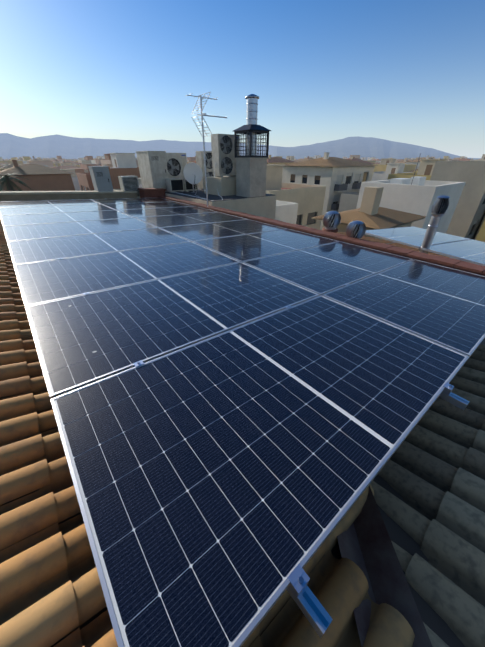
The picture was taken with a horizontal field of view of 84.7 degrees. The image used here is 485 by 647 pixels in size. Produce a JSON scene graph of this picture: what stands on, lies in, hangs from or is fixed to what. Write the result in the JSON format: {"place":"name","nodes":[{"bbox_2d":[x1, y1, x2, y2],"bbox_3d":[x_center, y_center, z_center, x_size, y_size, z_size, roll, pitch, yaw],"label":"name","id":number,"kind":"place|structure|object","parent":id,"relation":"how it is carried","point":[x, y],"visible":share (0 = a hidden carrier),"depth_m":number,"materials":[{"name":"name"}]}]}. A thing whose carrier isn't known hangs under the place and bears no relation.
{"place":"outdoors","nodes":[
{"label":"outdoors","id":0,"kind":"place"},
{"bbox_2d":[1,162,12,167],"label":"city building","id":1,"kind":"structure","parent":0,"point":[8,166],"depth_m":85.92,"materials":[{"name":"beige concrete"}]},
{"bbox_2d":[0,157,22,167],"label":"city building","id":2,"kind":"structure","parent":0,"point":[11,162],"depth_m":130.08,"materials":[{"name":"beige concrete"}]},
{"bbox_2d":[22,156,30,163],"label":"city building","id":3,"kind":"structure","parent":0,"point":[25,158],"depth_m":153.96,"materials":[{"name":"beige concrete"}]},
{"bbox_2d":[0,160,74,190],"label":"brick house","id":4,"kind":"structure","parent":0,"point":[42,178],"depth_m":44.58,"materials":[{"name":"brown brick"}]},
{"bbox_2d":[27,156,53,167],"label":"city building","id":5,"kind":"structure","parent":0,"point":[44,162],"depth_m":118.44,"materials":[{"name":"beige paint"}]},
{"bbox_2d":[51,158,70,162],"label":"city building","id":6,"kind":"structure","parent":0,"point":[57,160],"depth_m":153.69,"materials":[{"name":"beige concrete"}]},
{"bbox_2d":[0,190,137,201],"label":"end wall","id":7,"kind":"structure","parent":0,"point":[42,195],"depth_m":7.74,"materials":[{"name":"stone"}]},
{"bbox_2d":[88,166,113,191],"bbox_3d":[-4.430,-4.472,8.383,0.490,0.825,0.455,-23,39,-33],"label":"electric cabinet","id":8,"kind":"object","parent":7,"relation":"on","point":[101,179],"visible":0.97,"depth_m":8.19,"materials":[{"name":"grey metal"}]},
{"bbox_2d":[118,176,139,197],"bbox_3d":[-3.778,-4.561,8.931,0.520,0.680,0.342,-23,39,-33],"label":"air conditioner unit","id":9,"kind":"object","parent":7,"relation":"on","point":[128,183],"visible":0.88,"depth_m":8.76,"materials":[{"name":"grey metal"}]},
{"bbox_2d":[51,164,88,172],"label":"city building","id":10,"kind":"structure","parent":0,"point":[67,167],"depth_m":95.47,"materials":[{"name":"beige paint"}]},
{"bbox_2d":[60,169,80,190],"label":"city building","id":11,"kind":"structure","parent":0,"point":[75,181],"depth_m":75.63,"materials":[{"name":"white paint"}]},
{"bbox_2d":[75,168,84,172],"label":"city building","id":12,"kind":"structure","parent":0,"point":[79,170],"depth_m":88.33,"materials":[{"name":"concrete"}]},
{"bbox_2d":[77,156,92,163],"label":"city building","id":13,"kind":"structure","parent":0,"point":[88,159],"depth_m":150.82,"materials":[{"name":"beige concrete"}]},
{"bbox_2d":[80,159,104,172],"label":"city building","id":14,"kind":"structure","parent":0,"point":[97,161],"depth_m":98.96,"materials":[{"name":"paint"}]},
{"bbox_2d":[76,164,112,190],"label":"city building","id":15,"kind":"structure","parent":0,"point":[85,181],"depth_m":57.11,"materials":[{"name":"paint"}]},
{"bbox_2d":[108,153,140,188],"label":"city building","id":16,"kind":"structure","parent":0,"point":[124,164],"depth_m":48.71,"materials":[{"name":"paint"}]},
{"bbox_2d":[138,188,165,197],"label":"brick plinth","id":17,"kind":"structure","parent":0,"point":[150,192],"depth_m":8.87,"materials":[{"name":"red brick"}]},
{"bbox_2d":[187,157,195,162],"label":"city building","id":18,"kind":"structure","parent":0,"point":[190,159],"depth_m":152.62,"materials":[{"name":"beige concrete"}]},
{"bbox_2d":[165,193,275,219],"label":"parapet wall","id":19,"kind":"structure","parent":0,"point":[264,206],"depth_m":8.16,"materials":[{"name":"beige paint"}]},
{"bbox_2d":[139,184,273,201],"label":"flat roof","id":20,"kind":"structure","parent":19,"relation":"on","point":[200,193],"depth_m":8.20,"materials":[{"name":"grey concrete"}]},
{"bbox_2d":[135,151,168,191],"bbox_3d":[-3.117,-5.313,9.318,0.630,1.205,1.035,-23,39,-33],"label":"tall cream cabinet","id":21,"kind":"object","parent":20,"relation":"on","point":[153,170],"visible":0.91,"depth_m":8.99,"materials":[{"name":"beige metal"}]},
{"bbox_2d":[166,178,183,192],"bbox_3d":[-2.299,-4.721,9.108,0.500,0.420,0.301,-23,39,-33],"label":"air conditioner unit","id":22,"kind":"object","parent":20,"relation":"on","point":[174,185],"visible":0.98,"depth_m":9.01,"materials":[{"name":"black"}]},
{"bbox_2d":[165,153,186,178],"bbox_3d":[-2.444,-5.601,9.585,0.860,0.920,0.357,-23,39,-33],"label":"ac unit","id":23,"kind":"object","parent":22,"relation":"on","point":[176,163],"visible":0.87,"depth_m":9.45,"materials":[{"name":"white metal"}]},
{"bbox_2d":[183,178,197,191],"bbox_3d":[-1.883,-4.902,9.400,0.500,0.420,0.301,-23,39,-33],"label":"air conditioner unit","id":24,"kind":"object","parent":20,"relation":"on","point":[188,186],"visible":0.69,"depth_m":9.30,"materials":[{"name":"black metal"}]},
{"bbox_2d":[183,162,202,192],"bbox_3d":[-1.590,-4.754,8.709,0.584,0.894,0.526,16,35,25],"label":"satellite dish","id":25,"kind":"object","parent":20,"relation":"on","point":[192,173],"visible":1,"depth_m":8.67,"materials":[{"name":"white paint"}]},
{"bbox_2d":[168,163,222,200],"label":"rooftop cables","id":26,"kind":"object","parent":20,"relation":"on","point":[196,191],"visible":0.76,"depth_m":8.22,"materials":[{"name":"black plastic"}]},
{"bbox_2d":[196,151,213,189],"bbox_3d":[-1.206,-5.687,9.909,0.900,1.220,0.377,-23,39,-33],"label":"ac unit","id":27,"kind":"object","parent":20,"relation":"on","point":[200,160],"visible":0.52,"depth_m":9.58,"materials":[{"name":"white metal"}]},
{"bbox_2d":[203,176,235,195],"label":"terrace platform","id":28,"kind":"structure","parent":20,"relation":"on","point":[225,186],"depth_m":8.36,"materials":[{"name":"grey concrete"}]},
{"bbox_2d":[211,134,238,177],"bbox_3d":[-0.515,-5.214,8.311,0.800,1.120,0.377,-23,39,-33],"label":"air conditioner unit","id":29,"kind":"object","parent":28,"relation":"on","point":[223,153],"visible":0.98,"depth_m":8.13,"materials":[{"name":"white metal"}]},
{"bbox_2d":[235,158,267,197],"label":"chimney block","id":30,"kind":"structure","parent":20,"relation":"on","point":[250,177],"depth_m":7.88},
{"bbox_2d":[233,124,270,157],"bbox_3d":[0.260,-5.207,7.624,0.810,0.770,0.810,-23,39,-33],"label":"chimney cage","id":31,"kind":"object","parent":30,"relation":"on","point":[260,130],"visible":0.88,"depth_m":7.46,"materials":[{"name":"black metal"}]},
{"bbox_2d":[245,94,258,154],"bbox_3d":[0.260,-5.490,7.450,0.380,1.435,0.380,-23,39,-33],"label":"chimney flue","id":32,"kind":"object","parent":30,"relation":"on","point":[252,106],"visible":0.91,"depth_m":7.22,"materials":[{"name":"silver metal"}]},
{"bbox_2d":[0,339,464,646],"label":"roof deck","id":33,"kind":"structure","parent":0,"point":[432,620],"depth_m":1.05,"materials":[{"name":"brown"}]},
{"bbox_2d":[0,218,416,646],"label":"roof tiles","id":34,"kind":"object","parent":33,"relation":"on","point":[48,598],"visible":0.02,"depth_m":0.88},
{"bbox_2d":[158,196,484,275],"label":"parapet coping","id":35,"kind":"object","parent":33,"relation":"on","point":[447,262],"visible":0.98,"depth_m":4.24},
{"bbox_2d":[186,92,226,206],"bbox_3d":[-0.789,-4.122,6.662,1.070,2.494,0.480,-23,39,-33],"label":"tv antenna","id":36,"kind":"object","parent":35,"relation":"on","point":[202,125],"visible":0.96,"depth_m":6.21,"materials":[{"name":"metal"}]},
{"bbox_2d":[322,211,340,232],"bbox_3d":[1.645,-1.528,5.139,0.320,1.201,0.315,-23,39,-33],"label":"turbine vent","id":37,"kind":"object","parent":35,"relation":"on","point":[330,224],"visible":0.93,"depth_m":4.87,"materials":[{"name":"metal"}]},
{"bbox_2d":[346,221,365,238],"bbox_3d":[1.915,-1.197,4.737,0.320,1.201,0.315,-23,39,-33],"label":"turbine vent","id":38,"kind":"object","parent":35,"relation":"on","point":[355,229],"visible":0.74,"depth_m":4.44,"materials":[{"name":"metal"}]},
{"bbox_2d":[337,485,432,646],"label":"roof valley flashing","id":39,"kind":"object","parent":33,"relation":"on","point":[366,547],"visible":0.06,"depth_m":1.03,"materials":[{"name":"grey metal"}]},
{"bbox_2d":[287,340,484,637],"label":"mounting rails","id":40,"kind":"object","parent":33,"relation":"attached to","point":[315,612],"visible":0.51,"depth_m":0.72,"materials":[{"name":"metal"}]},
{"bbox_2d":[0,199,99,207],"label":"solar panel","id":41,"kind":"object","parent":40,"relation":"on","point":[3,204],"visible":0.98,"depth_m":6.68,"materials":[{"name":"blue"}]},
{"bbox_2d":[0,204,113,215],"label":"solar panel","id":42,"kind":"object","parent":40,"relation":"on","point":[44,209],"visible":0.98,"depth_m":5.90,"materials":[{"name":"blue"}]},
{"bbox_2d":[0,210,133,225],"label":"solar panel","id":43,"kind":"object","parent":40,"relation":"on","point":[23,219],"visible":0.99,"depth_m":5.12,"materials":[{"name":"blue"}]},
{"bbox_2d":[7,228,190,264],"bbox_3d":[-1.930,-1.133,3.731,2.094,0.035,1.134,-21,38,-34],"label":"solar panel","id":44,"kind":"object","parent":40,"relation":"on","point":[37,250],"visible":0.99,"depth_m":3.56,"materials":[{"name":"blue"}]},
{"bbox_2d":[14,242,239,306],"bbox_3d":[-1.197,-0.656,2.978,2.094,0.037,1.134,-21,38,-35],"label":"solar panel","id":45,"kind":"object","parent":40,"relation":"on","point":[47,281],"visible":0.99,"depth_m":2.77,"materials":[{"name":"blue"}]},
{"bbox_2d":[91,198,174,203],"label":"solar panel","id":46,"kind":"object","parent":40,"relation":"on","point":[123,200],"visible":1,"depth_m":7.86,"materials":[{"name":"blue"}]},
{"bbox_2d":[102,202,191,209],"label":"solar panel","id":47,"kind":"object","parent":40,"relation":"on","point":[125,206],"visible":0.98,"depth_m":7.10,"materials":[{"name":"blue"}]},
{"bbox_2d":[117,206,216,217],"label":"solar panel","id":48,"kind":"object","parent":40,"relation":"on","point":[148,212],"visible":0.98,"depth_m":6.34,"materials":[{"name":"blue"}]},
{"bbox_2d":[25,262,318,398],"bbox_3d":[-0.463,-0.180,2.225,2.094,0.037,1.134,-21,38,-35],"label":"solar panel","id":49,"kind":"object","parent":40,"relation":"on","point":[121,329],"visible":0.98,"depth_m":1.94,"materials":[{"name":"blue"}]},
{"bbox_2d":[136,212,246,227],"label":"solar panel","id":50,"kind":"object","parent":40,"relation":"on","point":[178,220],"visible":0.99,"depth_m":5.56,"materials":[{"name":"blue"}]},
{"bbox_2d":[160,219,286,241],"bbox_3d":[-0.301,-1.749,4.928,2.094,0.036,1.134,-21,38,-34],"label":"solar panel","id":51,"kind":"object","parent":40,"relation":"on","point":[197,232],"visible":1,"depth_m":4.79,"materials":[{"name":"blue"}]},
{"bbox_2d":[17,198,484,598],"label":"panel clamps","id":52,"kind":"object","parent":40,"relation":"on","point":[298,578],"visible":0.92,"depth_m":0.74,"materials":[{"name":"silver metal"}]},
{"bbox_2d":[3,218,157,241],"bbox_3d":[-2.664,-1.609,4.484,2.094,0.035,1.134,-21,38,-34],"label":"solar panel","id":53,"kind":"object","parent":52,"relation":"attached to","point":[29,232],"visible":1,"depth_m":4.35,"materials":[{"name":"blue"}]},
{"bbox_2d":[50,295,468,646],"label":"solar panel","id":54,"kind":"object","parent":40,"relation":"on","point":[222,482],"visible":1,"depth_m":1.05,"materials":[{"name":"blue"}]},
{"bbox_2d":[193,229,338,261],"bbox_3d":[0.433,-1.273,4.176,2.094,0.036,1.134,-21,38,-34],"label":"solar panel","id":55,"kind":"object","parent":40,"relation":"on","point":[245,247],"visible":0.98,"depth_m":4.02,"materials":[{"name":"blue"}]},
{"bbox_2d":[242,241,412,295],"bbox_3d":[1.166,-0.796,3.423,2.094,0.037,1.134,-21,38,-35],"label":"solar panel","id":56,"kind":"object","parent":40,"relation":"on","point":[323,269],"visible":0.96,"depth_m":3.23,"materials":[{"name":"blue"}]},
{"bbox_2d":[322,259,484,358],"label":"solar panel","id":57,"kind":"object","parent":40,"relation":"on","point":[441,305],"visible":0.99,"depth_m":2.41,"materials":[{"name":"blue"}]},
{"bbox_2d":[370,344,484,646],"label":"roof tiles","id":58,"kind":"object","parent":33,"relation":"on","point":[431,473],"visible":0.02,"depth_m":1.33,"materials":[{"name":"ceramic"}]},
{"bbox_2d":[419,196,449,253],"bbox_3d":[3.334,-1.373,4.860,0.229,1.750,0.223,-23,39,-33],"label":"vent pipe","id":59,"kind":"object","parent":33,"relation":"attached to","point":[440,205],"visible":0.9,"depth_m":4.55,"materials":[{"name":"metal"}]},
{"bbox_2d":[0,133,480,159],"bbox_3d":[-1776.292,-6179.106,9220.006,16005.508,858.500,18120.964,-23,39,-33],"label":"mountains","id":60,"kind":"structure","parent":0,"point":[49,146],"depth_m":8580.15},
{"bbox_2d":[0,0,484,157],"label":"sky","id":61,"kind":"structure","parent":0,"point":[412,72],"materials":[{"name":"blue"}]},
{"bbox_2d":[267,155,294,164],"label":"city building","id":62,"kind":"structure","parent":0,"point":[276,160],"depth_m":86.95,"materials":[{"name":"beige concrete"}]},
{"bbox_2d":[275,200,297,223],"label":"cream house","id":63,"kind":"structure","parent":0,"point":[285,211],"depth_m":21.87,"materials":[{"name":"paint"}]},
{"bbox_2d":[286,156,293,160],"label":"city building","id":64,"kind":"structure","parent":0,"point":[291,158],"depth_m":142.10,"materials":[{"name":"beige concrete"}]},
{"bbox_2d":[266,164,325,229],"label":"cream house","id":65,"kind":"structure","parent":0,"point":[309,199],"depth_m":29.62,"materials":[{"name":"beige paint"}]},
{"bbox_2d":[295,156,312,161],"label":"city building","id":66,"kind":"structure","parent":0,"point":[307,158],"depth_m":134.72,"materials":[{"name":"brick"}]},
{"bbox_2d":[282,152,377,229],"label":"city building","id":67,"kind":"structure","parent":0,"point":[336,177],"depth_m":45.26,"materials":[{"name":"beige paint"}]},
{"bbox_2d":[338,191,359,211],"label":"city building","id":68,"kind":"structure","parent":0,"point":[348,201],"depth_m":41.78,"materials":[{"name":"paint"}]},
{"bbox_2d":[347,156,374,163],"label":"city building","id":69,"kind":"structure","parent":0,"point":[355,159],"depth_m":94.35,"materials":[{"name":"beige paint"}]},
{"bbox_2d":[350,155,375,162],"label":"city building","id":70,"kind":"structure","parent":0,"point":[358,157],"depth_m":116.70,"materials":[{"name":"beige concrete"}]},
{"bbox_2d":[312,186,425,241],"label":"tile roof house","id":71,"kind":"structure","parent":0,"point":[370,213],"depth_m":12.48,"materials":[{"name":"painted render"},{"name":"terracotta roof tiles"},{"name":"dark glass"}]},
{"bbox_2d":[373,158,416,171],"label":"city building","id":72,"kind":"structure","parent":0,"point":[381,166],"depth_m":85.85,"materials":[{"name":"beige paint"}]},
{"bbox_2d":[337,232,464,261],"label":"ridge tiles","id":73,"kind":"object","parent":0,"point":[388,241],"visible":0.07,"depth_m":9.70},
{"bbox_2d":[356,153,465,232],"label":"white house","id":74,"kind":"structure","parent":0,"point":[417,195],"depth_m":14.75,"materials":[{"name":"white paint"}]},
{"bbox_2d":[387,159,446,179],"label":"city building","id":75,"kind":"structure","parent":0,"point":[426,167],"depth_m":44.54,"materials":[{"name":"beige paint"}]},
{"bbox_2d":[406,155,433,168],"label":"city building","id":76,"kind":"structure","parent":0,"point":[415,161],"depth_m":98.65,"materials":[{"name":"beige paint"}]},
{"bbox_2d":[430,161,484,239],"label":"grey gabled building","id":77,"kind":"structure","parent":0,"point":[468,216],"depth_m":24.55,"materials":[{"name":"paint"}]},
{"bbox_2d":[457,157,472,160],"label":"city building","id":78,"kind":"structure","parent":0,"point":[465,159],"depth_m":157.94,"materials":[{"name":"beige concrete"}]},
{"bbox_2d":[470,154,484,160],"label":"city building","id":79,"kind":"structure","parent":0,"point":[483,157],"depth_m":141.02,"materials":[{"name":"beige concrete"}]},
{"bbox_2d":[474,216,484,239],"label":"balcony block","id":80,"kind":"structure","parent":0,"point":[479,228],"depth_m":26.58,"materials":[{"name":"concrete"}]},
{"bbox_2d":[476,220,484,241],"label":"yellow corner building","id":81,"kind":"structure","parent":0,"point":[480,236],"depth_m":17.70,"materials":[{"name":"yellow paint"}]},
{"label":"street","id":82,"kind":"structure","parent":0,"visible":0},
{"bbox_2d":[60,162,72,165],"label":"city building","id":83,"kind":"structure","parent":82,"relation":"on","point":[66,163],"depth_m":105.65,"materials":[{"name":"beige paint"}]},
{"bbox_2d":[100,154,138,166],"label":"city building","id":84,"kind":"structure","parent":82,"relation":"on","point":[107,160],"depth_m":81.21,"materials":[{"name":"white paint"}]},
{"bbox_2d":[371,163,411,180],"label":"city building","id":85,"kind":"structure","parent":82,"relation":"on","point":[393,168],"depth_m":62.06,"materials":[{"name":"white paint"}]},
{"bbox_3d":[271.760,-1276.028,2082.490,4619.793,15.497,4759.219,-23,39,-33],"label":"town and groves","id":86,"kind":"structure","parent":0,"visible":0},
{"bbox_2d":[0,173,33,190],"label":"palm tree","id":87,"kind":"object","parent":86,"relation":"on","point":[7,180],"visible":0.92,"depth_m":38.35,"materials":[{"name":"green plant"}]},
{"bbox_3d":[4.980,1.825,8.322,6.650,8.070,10.100,-23,39,-33],"label":"neighbouring building","id":88,"kind":"object","parent":86,"relation":"on","visible":0},
{"bbox_2d":[365,226,468,248],"bbox_3d":[3.801,-1.933,5.854,2.172,0.036,1.303,-15,36,-29],"label":"solar panel","id":89,"kind":"object","parent":88,"relation":"on","point":[412,236],"visible":0.86,"depth_m":5.71,"materials":[{"name":"blue"}]},
{"bbox_2d":[420,239,484,265],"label":"solar panel","id":90,"kind":"object","parent":88,"relation":"on","point":[471,251],"visible":0.98,"depth_m":4.82,"materials":[{"name":"blue"}]}
]}

